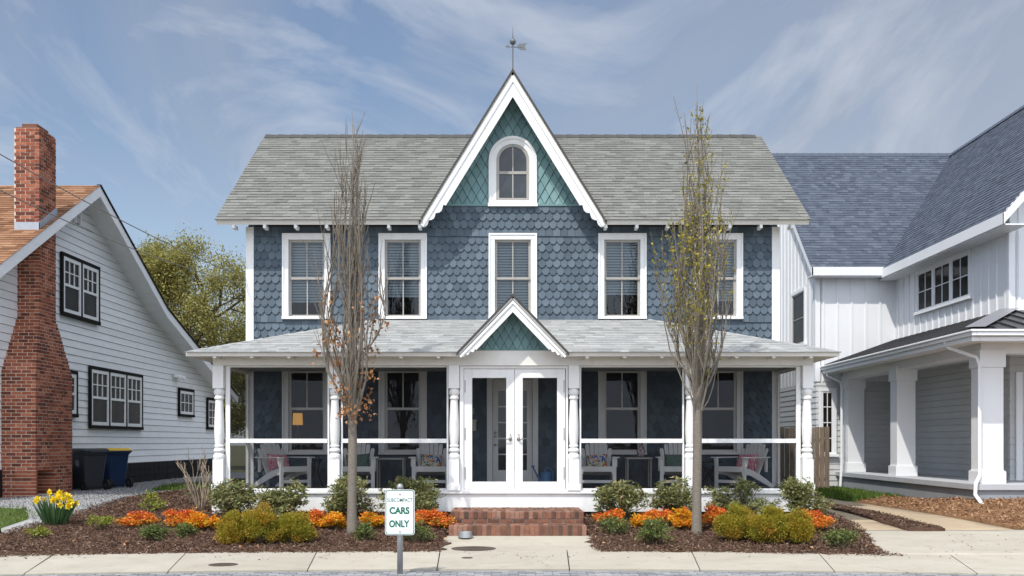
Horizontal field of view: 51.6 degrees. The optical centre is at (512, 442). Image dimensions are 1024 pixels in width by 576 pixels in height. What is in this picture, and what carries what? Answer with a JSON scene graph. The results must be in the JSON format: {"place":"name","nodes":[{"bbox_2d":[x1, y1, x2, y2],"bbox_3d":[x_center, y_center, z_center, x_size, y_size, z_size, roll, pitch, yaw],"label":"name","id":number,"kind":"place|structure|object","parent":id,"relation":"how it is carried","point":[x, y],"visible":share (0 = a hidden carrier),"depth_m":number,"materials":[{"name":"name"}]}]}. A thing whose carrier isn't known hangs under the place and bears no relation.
{"place":"outdoors","nodes":[
{"label":"outdoors","id":0,"kind":"place"},
{"bbox_2d":[0,505,35,530],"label":"lawn","id":1,"kind":"structure","parent":0,"point":[2,525],"depth_m":19.19,"materials":[{"name":"green plant"}]},
{"bbox_2d":[0,472,245,532],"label":"gravel drive","id":2,"kind":"structure","parent":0,"point":[238,475],"depth_m":21.03,"materials":[{"name":"grey gravel"}]},
{"bbox_2d":[72,448,110,490],"bbox_3d":[-9.970,0.645,24.926,0.877,1.010,0.660,0,0,38],"label":"wheeled bin","id":3,"kind":"object","parent":2,"relation":"on","point":[88,466],"visible":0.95,"depth_m":24.74,"materials":[{"name":"black plastic"}]},
{"bbox_2d":[103,448,133,487],"bbox_3d":[-9.898,0.645,26.179,0.877,1.010,0.660,0,0,34],"label":"wheeled bin","id":4,"kind":"object","parent":2,"relation":"on","point":[116,464],"visible":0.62,"depth_m":25.99,"materials":[{"name":"blue plastic"}]},
{"bbox_2d":[0,478,244,522],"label":"gravel stones","id":5,"kind":"object","parent":2,"relation":"on","point":[143,485],"visible":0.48,"depth_m":23.37,"materials":[{"name":"grey gravel"}]},
{"bbox_2d":[0,446,569,570],"bbox_3d":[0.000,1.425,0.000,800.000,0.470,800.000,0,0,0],"label":"ground","id":6,"kind":"structure","parent":0,"point":[238,458],"depth_m":73.66,"materials":[{"name":"soil"}]},
{"bbox_2d":[0,124,238,497],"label":"white cottage","id":7,"kind":"structure","parent":6,"relation":"on","point":[97,340],"depth_m":25.71,"materials":[{"name":"paint"}]},
{"bbox_2d":[70,370,78,417],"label":"window","id":8,"kind":"structure","parent":7,"relation":"in","point":[74,374],"depth_m":25.43,"materials":[{"name":"black paint"}]},
{"bbox_2d":[60,251,100,324],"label":"window","id":9,"kind":"structure","parent":7,"relation":"in","point":[79,278],"depth_m":25.71,"materials":[{"name":"black paint"}]},
{"bbox_2d":[88,365,143,429],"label":"window","id":10,"kind":"structure","parent":7,"relation":"in","point":[115,397],"depth_m":28.02,"materials":[{"name":"black paint"}]},
{"bbox_2d":[178,388,194,417],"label":"window","id":11,"kind":"structure","parent":7,"relation":"in","point":[186,397],"depth_m":34.14,"materials":[{"name":"black paint"}]},
{"bbox_2d":[206,397,214,429],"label":"window","id":12,"kind":"structure","parent":7,"relation":"in","point":[210,402],"depth_m":36.85,"materials":[{"name":"black paint"}]},
{"bbox_2d":[134,223,245,438],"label":"broad tree","id":13,"kind":"object","parent":6,"relation":"on","point":[165,275],"visible":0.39,"depth_m":44.88,"materials":[{"name":"green plant"}]},
{"bbox_2d":[185,69,840,516],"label":"blue house","id":14,"kind":"structure","parent":6,"relation":"on","point":[523,313],"depth_m":20.88,"materials":[{"name":"wood"}]},
{"bbox_2d":[0,154,245,278],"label":"power cable","id":15,"kind":"object","parent":14,"relation":"attached to","point":[112,215],"visible":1,"depth_m":16.22,"materials":[{"name":"black rubber"}]},
{"bbox_2d":[0,190,245,284],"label":"power cable","id":16,"kind":"object","parent":14,"relation":"attached to","point":[112,240],"visible":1,"depth_m":16.28,"materials":[{"name":"black rubber"}]},
{"bbox_2d":[252,443,314,487],"bbox_3d":[-4.398,0.411,20.033,1.069,0.892,0.830,0,0,42],"label":"adirondack chair","id":17,"kind":"object","parent":14,"relation":"on","point":[291,472],"visible":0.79,"depth_m":19.93,"materials":[{"name":"white paint"}]},
{"bbox_2d":[267,454,288,469],"bbox_3d":[-4.436,0.382,20.060,0.150,0.340,0.460,-28,-21,37],"label":"throw pillow","id":18,"kind":"object","parent":17,"relation":"on","point":[273,463],"visible":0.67,"depth_m":19.94,"materials":[{"name":"pink fabric"}]},
{"bbox_2d":[293,413,302,449],"bbox_3d":[-4.418,0.129,21.702,0.371,1.459,0.324,0,0,0],"label":"floor lamp","id":19,"kind":"object","parent":14,"relation":"in","point":[297,419],"visible":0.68,"depth_m":21.68,"materials":[{"name":"fabric"}]},
{"bbox_2d":[281,233,330,318],"bbox_3d":[-4.070,-3.276,20.942,0.960,1.692,0.255,0,0,0],"label":"window","id":20,"kind":"structure","parent":14,"relation":"in","point":[289,240],"depth_m":20.93,"materials":[{"name":"white paint"}]},
{"bbox_2d":[282,371,330,454],"bbox_3d":[-4.070,-0.651,20.930,0.960,1.782,0.230,0,0,0],"label":"window","id":21,"kind":"structure","parent":14,"relation":"in","point":[287,408],"depth_m":20.86,"materials":[{"name":"white paint"}]},
{"bbox_2d":[343,443,378,487],"bbox_3d":[-2.953,0.411,20.195,0.830,0.892,1.069,0,0,-4],"label":"adirondack chair","id":22,"kind":"object","parent":14,"relation":"on","point":[370,469],"visible":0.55,"depth_m":20.10,"materials":[{"name":"white paint"}]},
{"bbox_2d":[346,453,369,465],"bbox_3d":[-2.961,0.382,20.240,0.460,0.340,0.150,-4,-22,-4],"label":"throw pillow","id":23,"kind":"object","parent":22,"relation":"on","point":[362,459],"visible":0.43,"depth_m":20.19,"materials":[{"name":"green fabric"}]},
{"bbox_2d":[376,458,406,486],"bbox_3d":[-2.332,0.577,20.300,0.550,0.560,0.400,0,0,0],"label":"side table","id":24,"kind":"object","parent":14,"relation":"on","point":[403,467],"visible":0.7,"depth_m":20.12,"materials":[{"name":"grey wood"}]},
{"bbox_2d":[378,233,426,318],"bbox_3d":[-2.170,-3.276,20.942,0.960,1.692,0.255,0,0,0],"label":"window","id":25,"kind":"structure","parent":14,"relation":"in","point":[387,240],"depth_m":20.93,"materials":[{"name":"white paint"}]},
{"bbox_2d":[378,371,426,454],"bbox_3d":[-2.170,-0.651,20.930,0.960,1.782,0.230,0,0,0],"label":"window","id":26,"kind":"structure","parent":14,"relation":"in","point":[383,408],"depth_m":20.86,"materials":[{"name":"white paint"}]},
{"bbox_2d":[408,443,446,487],"bbox_3d":[-1.551,0.411,20.195,0.830,0.892,1.069,0,0,-3],"label":"adirondack chair","id":27,"kind":"object","parent":14,"relation":"on","point":[419,469],"visible":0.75,"depth_m":20.18,"materials":[{"name":"white paint"}]},
{"bbox_2d":[421,454,442,465],"bbox_3d":[-1.558,0.382,20.240,0.420,0.320,0.150,4,-22,-3],"label":"throw pillow","id":28,"kind":"object","parent":27,"relation":"on","point":[431,460],"visible":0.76,"depth_m":20.18,"materials":[{"name":"fabric"}]},
{"bbox_2d":[464,369,513,488],"bbox_3d":[-0.421,-0.239,18.867,0.897,2.142,0.107,0,0,0],"label":"screen door","id":29,"kind":"structure","parent":14,"relation":"in","point":[469,374],"depth_m":18.88,"materials":[{"name":"white paint"}]},
{"bbox_2d":[488,233,536,318],"bbox_3d":[0.000,-3.276,20.942,0.960,1.692,0.255,0,0,0],"label":"window","id":30,"kind":"structure","parent":14,"relation":"in","point":[530,239],"depth_m":20.93,"materials":[{"name":"white paint"}]},
{"bbox_2d":[487,374,537,483],"bbox_3d":[-0.005,-0.249,20.905,1.010,2.202,0.110,0,0,0],"label":"entrance door","id":31,"kind":"structure","parent":14,"relation":"in","point":[496,387],"depth_m":20.92,"materials":[{"name":"white paint"}]},
{"bbox_2d":[488,136,537,206],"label":"arched window","id":32,"kind":"structure","parent":14,"relation":"in","point":[515,182],"depth_m":20.87,"materials":[{"name":"white paint"}]},
{"bbox_2d":[515,369,564,488],"bbox_3d":[0.484,-0.239,18.867,0.902,2.142,0.107,0,0,0],"label":"screen door","id":33,"kind":"structure","parent":14,"relation":"in","point":[520,374],"depth_m":18.88,"materials":[{"name":"white paint"}]},
{"bbox_2d":[531,465,553,481],"bbox_3d":[0.572,0.652,20.500,0.442,0.410,0.240,0,0,0],"label":"watering can","id":34,"kind":"object","parent":14,"relation":"on","point":[547,476],"visible":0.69,"depth_m":20.44,"materials":[{"name":"blue plastic"}]},
{"bbox_2d":[581,443,619,487],"bbox_3d":[1.607,0.411,20.194,0.830,0.892,1.069,0,0,3],"label":"adirondack chair","id":35,"kind":"object","parent":14,"relation":"on","point":[608,469],"visible":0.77,"depth_m":20.11,"materials":[{"name":"white paint"}]},
{"bbox_2d":[585,454,606,465],"bbox_3d":[1.604,0.382,20.240,0.420,0.320,0.150,-5,-22,3],"label":"throw pillow","id":36,"kind":"object","parent":35,"relation":"on","point":[596,460],"visible":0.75,"depth_m":20.18,"materials":[{"name":"fabric"}]},
{"bbox_2d":[598,233,646,318],"bbox_3d":[2.160,-3.276,20.942,0.960,1.692,0.255,0,0,0],"label":"window","id":37,"kind":"structure","parent":14,"relation":"in","point":[640,239],"depth_m":20.93,"materials":[{"name":"white paint"}]},
{"bbox_2d":[598,371,646,454],"bbox_3d":[2.160,-0.651,20.930,0.960,1.782,0.230,0,0,0],"label":"window","id":38,"kind":"structure","parent":14,"relation":"in","point":[642,375],"depth_m":20.86,"materials":[{"name":"white paint"}]},
{"bbox_2d":[624,457,652,486],"bbox_3d":[2.409,0.572,20.300,0.500,0.570,0.400,0,0,0],"label":"side table","id":39,"kind":"object","parent":14,"relation":"on","point":[649,470],"visible":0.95,"depth_m":20.12,"materials":[{"name":"grey wood"}]},
{"bbox_2d":[655,443,685,485],"bbox_3d":[3.130,0.411,20.194,0.830,0.892,1.069,0,0,4],"label":"adirondack chair","id":40,"kind":"object","parent":14,"relation":"on","point":[663,469],"visible":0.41,"depth_m":20.19,"materials":[{"name":"white paint"}]},
{"bbox_2d":[664,454,684,465],"bbox_3d":[3.128,0.382,20.240,0.460,0.340,0.150,0,-22,4],"label":"throw pillow","id":41,"kind":"object","parent":40,"relation":"on","point":[673,460],"visible":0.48,"depth_m":20.19,"materials":[{"name":"green fabric"}]},
{"bbox_2d":[702,461,721,486],"bbox_3d":[3.784,0.611,20.350,0.400,0.508,0.400,0,0,0],"label":"side table","id":42,"kind":"object","parent":14,"relation":"on","point":[709,473],"visible":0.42,"depth_m":20.22,"materials":[{"name":"grey wood"}]},
{"bbox_2d":[694,233,743,318],"bbox_3d":[4.060,-3.276,20.942,0.960,1.692,0.255,0,0,0],"label":"window","id":43,"kind":"structure","parent":14,"relation":"in","point":[736,238],"depth_m":20.89,"materials":[{"name":"white paint"}]},
{"bbox_2d":[701,371,742,454],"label":"window","id":44,"kind":"structure","parent":14,"relation":"in","point":[738,375],"depth_m":20.86,"materials":[{"name":"white paint"}]},
{"bbox_2d":[711,443,773,487],"bbox_3d":[4.405,0.411,20.026,1.069,0.892,0.830,0,0,-42],"label":"adirondack chair","id":45,"kind":"object","parent":14,"relation":"on","point":[733,472],"visible":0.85,"depth_m":19.94,"materials":[{"name":"white paint"}]},
{"bbox_2d":[736,454,758,470],"bbox_3d":[4.436,0.382,20.060,0.150,0.340,0.460,28,-19,-38],"label":"throw pillow","id":46,"kind":"object","parent":45,"relation":"on","point":[752,463],"visible":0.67,"depth_m":19.93,"materials":[{"name":"pink fabric"}]},
{"bbox_2d":[780,427,828,488],"bbox_3d":[7.138,0.536,30.040,3.676,1.969,0.080,0,0,0],"label":"wooden fence","id":47,"kind":"object","parent":6,"relation":"on","point":[821,440],"visible":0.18,"depth_m":30.00,"materials":[{"name":"brown wood"}]},
{"bbox_2d":[771,105,1023,503],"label":"white farmhouse","id":48,"kind":"object","parent":6,"relation":"on","point":[902,282],"visible":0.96,"depth_m":29.38,"materials":[{"name":"paint"}]},
{"bbox_2d":[791,287,806,344],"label":"window","id":49,"kind":"structure","parent":48,"relation":"in","point":[798,298],"depth_m":33.08,"materials":[{"name":"white paint"}]},
{"bbox_2d":[818,388,838,456],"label":"window","id":50,"kind":"structure","parent":48,"relation":"in","point":[827,397],"depth_m":31.23,"materials":[{"name":"white paint"}]},
{"bbox_2d":[913,249,971,315],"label":"window","id":51,"kind":"structure","parent":48,"relation":"in","point":[946,282],"depth_m":27.60,"materials":[{"name":"white paint"}]},
{"bbox_2d":[0,488,941,556],"bbox_3d":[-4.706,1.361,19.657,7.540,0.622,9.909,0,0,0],"label":"mulch bed","id":52,"kind":"object","parent":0,"point":[207,508],"visible":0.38,"depth_m":16.45,"materials":[{"name":"brown wood"}]},
{"bbox_2d":[21,524,52,538],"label":"budding shrub","id":53,"kind":"object","parent":52,"relation":"on","point":[40,529],"visible":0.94,"depth_m":16.86,"materials":[{"name":"green plant"}]},
{"bbox_2d":[31,489,78,525],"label":"daffodil clump","id":54,"kind":"object","parent":52,"relation":"on","point":[61,513],"visible":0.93,"depth_m":18.09,"materials":[{"name":"yellow plant"}]},
{"bbox_2d":[85,514,117,529],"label":"budding shrub","id":55,"kind":"object","parent":52,"relation":"on","point":[102,523],"visible":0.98,"depth_m":17.71,"materials":[{"name":"green plant"}]},
{"bbox_2d":[114,510,160,526],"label":"orange shrub","id":56,"kind":"object","parent":52,"relation":"on","point":[137,518],"visible":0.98,"depth_m":17.84,"materials":[{"name":"orange plant"}]},
{"bbox_2d":[137,489,166,511],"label":"budding shrub","id":57,"kind":"object","parent":52,"relation":"on","point":[155,506],"visible":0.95,"depth_m":19.52,"materials":[{"name":"green plant"}]},
{"bbox_2d":[135,520,171,540],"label":"shrub","id":58,"kind":"object","parent":52,"relation":"on","point":[153,532],"visible":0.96,"depth_m":16.45,"materials":[{"name":"green plant"}]},
{"bbox_2d":[162,507,199,527],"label":"orange shrub","id":59,"kind":"object","parent":52,"relation":"on","point":[173,516],"visible":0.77,"depth_m":17.43,"materials":[{"name":"orange plant"}]},
{"bbox_2d":[172,521,200,536],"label":"shrub","id":60,"kind":"object","parent":52,"relation":"on","point":[186,530],"visible":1,"depth_m":16.73,"materials":[{"name":"green plant"}]},
{"bbox_2d":[176,446,212,509],"bbox_3d":[-5.808,0.654,19.454,0.704,1.166,0.772,0,0,-12],"label":"bare shrub","id":61,"kind":"object","parent":52,"relation":"on","point":[204,483],"visible":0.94,"depth_m":19.33,"materials":[{"name":"brown plant"}]},
{"bbox_2d":[179,511,220,528],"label":"orange shrub","id":62,"kind":"object","parent":52,"relation":"on","point":[200,520],"visible":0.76,"depth_m":17.05,"materials":[{"name":"orange plant"}]},
{"bbox_2d":[212,505,247,544],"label":"golden shrub","id":63,"kind":"object","parent":52,"relation":"on","point":[229,527],"visible":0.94,"depth_m":15.99,"materials":[{"name":"yellow plant"}]},
{"bbox_2d":[205,477,260,514],"bbox_3d":[-4.841,0.950,18.198,1.024,0.729,1.058,0,0,0],"label":"evergreen shrub","id":64,"kind":"object","parent":52,"relation":"on","point":[225,497],"visible":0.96,"depth_m":18.03,"materials":[{"name":"green plant"}]},
{"bbox_2d":[240,500,278,543],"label":"golden shrub","id":65,"kind":"object","parent":52,"relation":"on","point":[258,522],"visible":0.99,"depth_m":15.98,"materials":[{"name":"yellow plant"}]},
{"bbox_2d":[249,477,310,518],"bbox_3d":[-3.957,0.954,18.205,1.055,0.740,1.114,0,0,0],"label":"evergreen shrub","id":66,"kind":"object","parent":52,"relation":"on","point":[287,501],"visible":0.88,"depth_m":18.00,"materials":[{"name":"green plant"}]},
{"bbox_2d":[271,510,318,543],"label":"golden shrub","id":67,"kind":"object","parent":52,"relation":"on","point":[293,527],"visible":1,"depth_m":16.04,"materials":[{"name":"yellow plant"}]},
{"bbox_2d":[308,507,326,525],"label":"orange shrub","id":68,"kind":"object","parent":52,"relation":"on","point":[316,514],"visible":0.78,"depth_m":17.31,"materials":[{"name":"orange plant"}]},
{"bbox_2d":[312,511,346,529],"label":"orange shrub","id":69,"kind":"object","parent":52,"relation":"on","point":[332,519],"visible":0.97,"depth_m":17.19,"materials":[{"name":"orange plant"}]},
{"bbox_2d":[303,112,391,533],"bbox_3d":[-2.605,-1.901,17.072,1.237,6.898,1.291,0,0,42],"label":"columnar tree","id":70,"kind":"object","parent":52,"relation":"on","point":[353,322],"visible":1,"depth_m":16.93,"materials":[{"name":"grey plant"}]},
{"bbox_2d":[321,472,376,517],"bbox_3d":[-2.862,0.913,18.239,1.038,0.831,1.040,0,0,0],"label":"evergreen shrub","id":71,"kind":"object","parent":52,"relation":"on","point":[337,502],"visible":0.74,"depth_m":18.08,"materials":[{"name":"green plant"}]},
{"bbox_2d":[352,520,377,540],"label":"shrub","id":72,"kind":"object","parent":52,"relation":"on","point":[363,533],"visible":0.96,"depth_m":16.34,"materials":[{"name":"green plant"}]},
{"bbox_2d":[359,510,384,526],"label":"orange shrub","id":73,"kind":"object","parent":52,"relation":"on","point":[374,519],"visible":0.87,"depth_m":17.30,"materials":[{"name":"orange plant"}]},
{"bbox_2d":[376,475,445,511],"bbox_3d":[-1.730,0.951,18.148,1.139,0.789,1.132,0,0,22],"label":"evergreen shrub","id":74,"kind":"object","parent":52,"relation":"on","point":[426,495],"visible":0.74,"depth_m":18.06,"materials":[{"name":"green plant"}]},
{"bbox_2d":[395,513,437,541],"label":"shrub","id":75,"kind":"object","parent":52,"relation":"on","point":[415,536],"visible":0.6,"depth_m":16.27,"materials":[{"name":"green plant"}]},
{"bbox_2d":[415,508,456,527],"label":"orange shrub","id":76,"kind":"object","parent":52,"relation":"on","point":[433,517],"visible":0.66,"depth_m":17.30,"materials":[{"name":"orange plant"}]},
{"bbox_2d":[0,550,1023,575],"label":"sidewalk","id":77,"kind":"structure","parent":0,"point":[424,561],"depth_m":14.10,"materials":[{"name":"beige concrete"}]},
{"bbox_2d":[0,0,1023,445],"label":"sky","id":78,"kind":"structure","parent":0,"point":[163,105],"materials":[{"name":"blue"}]},
{"bbox_2d":[6,571,1023,575],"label":"street","id":79,"kind":"structure","parent":0,"point":[528,573],"depth_m":12.94,"materials":[{"name":"grey asphalt"}]},
{"bbox_2d":[385,484,414,573],"bbox_3d":[-1.383,1.078,12.993,0.362,1.144,0.095,0,0,0],"label":"parking sign","id":80,"kind":"object","parent":79,"relation":"on","point":[399,512],"visible":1,"depth_m":12.96,"materials":[{"name":"metal"}]},
{"bbox_2d":[442,536,596,553],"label":"front walk","id":81,"kind":"structure","parent":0,"point":[567,543],"depth_m":16.54,"materials":[{"name":"beige concrete"}]},
{"bbox_2d":[451,546,495,550],"bbox_3d":[-0.589,1.607,15.916,0.674,0.033,0.674,0,0,0],"label":"manhole cover","id":82,"kind":"object","parent":81,"relation":"on","point":[473,548],"visible":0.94,"depth_m":15.92,"materials":[{"name":"metal"}]},
{"bbox_2d":[449,507,586,535],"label":"brick steps","id":83,"kind":"structure","parent":81,"relation":"on","point":[521,521],"depth_m":17.50,"materials":[{"name":"red brick"}]},
{"bbox_2d":[583,515,880,554],"bbox_3d":[3.618,1.480,17.875,5.073,0.386,5.850,0,0,0],"label":"mulch bed","id":84,"kind":"object","parent":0,"point":[838,550],"visible":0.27,"depth_m":16.22,"materials":[{"name":"brown wood"}]},
{"bbox_2d":[591,508,625,523],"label":"orange shrub","id":85,"kind":"object","parent":84,"relation":"on","point":[614,512],"visible":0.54,"depth_m":17.45,"materials":[{"name":"orange plant"}]},
{"bbox_2d":[596,514,632,534],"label":"shrub","id":86,"kind":"object","parent":84,"relation":"on","point":[610,524],"visible":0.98,"depth_m":16.88,"materials":[{"name":"green plant"}]},
{"bbox_2d":[591,479,652,518],"bbox_3d":[1.886,0.993,18.231,1.049,0.758,1.106,0,0,0],"label":"evergreen shrub","id":87,"kind":"object","parent":84,"relation":"on","point":[624,496],"visible":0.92,"depth_m":18.04,"materials":[{"name":"green plant"}]},
{"bbox_2d":[630,513,654,526],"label":"orange shrub","id":88,"kind":"object","parent":84,"relation":"on","point":[636,519],"visible":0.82,"depth_m":17.38,"materials":[{"name":"orange plant"}]},
{"bbox_2d":[634,516,674,544],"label":"shrub","id":89,"kind":"object","parent":84,"relation":"on","point":[651,534],"visible":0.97,"depth_m":15.97,"materials":[{"name":"green plant"}]},
{"bbox_2d":[641,507,673,523],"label":"orange shrub","id":90,"kind":"object","parent":84,"relation":"on","point":[662,513],"visible":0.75,"depth_m":17.57,"materials":[{"name":"orange plant"}]},
{"bbox_2d":[646,475,691,514],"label":"evergreen shrub","id":91,"kind":"object","parent":84,"relation":"on","point":[675,497],"visible":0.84,"depth_m":18.05,"materials":[{"name":"green plant"}]},
{"bbox_2d":[666,506,691,529],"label":"orange shrub","id":92,"kind":"object","parent":84,"relation":"on","point":[681,518],"visible":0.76,"depth_m":17.30,"materials":[{"name":"orange plant"}]},
{"bbox_2d":[650,96,742,534],"bbox_3d":[2.907,-2.101,17.022,1.416,7.319,1.537,0,0,0],"label":"columnar tree","id":93,"kind":"object","parent":84,"relation":"on","point":[696,359],"visible":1,"depth_m":16.94,"materials":[{"name":"grey plant"}]},
{"bbox_2d":[702,502,726,529],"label":"orange shrub","id":94,"kind":"object","parent":84,"relation":"on","point":[710,513],"visible":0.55,"depth_m":17.28,"materials":[{"name":"orange plant"}]},
{"bbox_2d":[711,501,757,540],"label":"golden shrub","id":95,"kind":"object","parent":84,"relation":"on","point":[731,524],"visible":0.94,"depth_m":16.26,"materials":[{"name":"yellow plant"}]},
{"bbox_2d":[702,475,785,515],"bbox_3d":[3.904,0.970,18.147,1.397,0.806,1.190,0,0,0],"label":"evergreen shrub","id":96,"kind":"object","parent":84,"relation":"on","point":[740,486],"visible":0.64,"depth_m":18.15,"materials":[{"name":"green plant"}]},
{"bbox_2d":[745,504,790,543],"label":"golden shrub","id":97,"kind":"object","parent":84,"relation":"on","point":[769,525],"visible":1,"depth_m":16.03,"materials":[{"name":"yellow plant"}]},
{"bbox_2d":[783,505,815,544],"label":"golden shrub","id":98,"kind":"object","parent":84,"relation":"on","point":[799,522],"visible":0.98,"depth_m":15.98,"materials":[{"name":"yellow plant"}]},
{"bbox_2d":[778,475,837,514],"bbox_3d":[5.032,0.970,18.119,1.070,0.834,1.148,0,0,0],"label":"evergreen shrub","id":99,"kind":"object","parent":84,"relation":"on","point":[795,493],"visible":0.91,"depth_m":17.93,"materials":[{"name":"green plant"}]},
{"bbox_2d":[804,508,835,530],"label":"orange shrub","id":100,"kind":"object","parent":84,"relation":"on","point":[820,520],"visible":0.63,"depth_m":17.09,"materials":[{"name":"orange plant"}]},
{"bbox_2d":[819,527,862,547],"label":"shrub","id":101,"kind":"object","parent":84,"relation":"on","point":[840,538],"visible":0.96,"depth_m":15.60,"materials":[{"name":"green plant"}]},
{"bbox_2d":[814,495,857,501],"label":"lawn","id":102,"kind":"structure","parent":0,"point":[837,499],"depth_m":26.22,"materials":[{"name":"green plant"}]},
{"bbox_2d":[814,485,904,500],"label":"grass","id":103,"kind":"structure","parent":102,"relation":"on","point":[841,493],"depth_m":26.84,"materials":[{"name":"green plant"}]},
{"bbox_2d":[824,508,902,529],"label":"path","id":104,"kind":"structure","parent":0,"point":[865,523],"depth_m":19.64,"materials":[{"name":"beige concrete"}]},
{"bbox_2d":[823,503,944,530],"bbox_3d":[6.968,1.467,23.663,0.680,0.213,10.686,0,0,-2],"label":"mulch strip","id":105,"kind":"object","parent":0,"point":[920,528],"visible":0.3,"depth_m":19.41,"materials":[{"name":"brown wood"}]},
{"bbox_2d":[816,496,1013,529],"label":"path","id":106,"kind":"structure","parent":0,"point":[948,523],"depth_m":20.33,"materials":[{"name":"beige concrete"}]},
{"bbox_2d":[836,530,1023,554],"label":"driveway","id":107,"kind":"structure","parent":0,"point":[903,542],"depth_m":16.77,"materials":[{"name":"beige concrete"}]},
{"bbox_2d":[855,494,1023,529],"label":"chip mulch","id":108,"kind":"object","parent":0,"point":[973,519],"visible":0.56,"depth_m":20.97,"materials":[{"name":"brown wood"}]},
{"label":"lawn","id":109,"kind":"structure","parent":0,"visible":0},
{"bbox_2d":[151,477,245,490],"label":"grass","id":110,"kind":"structure","parent":109,"relation":"on","point":[176,486],"depth_m":26.03,"materials":[{"name":"green plant"}]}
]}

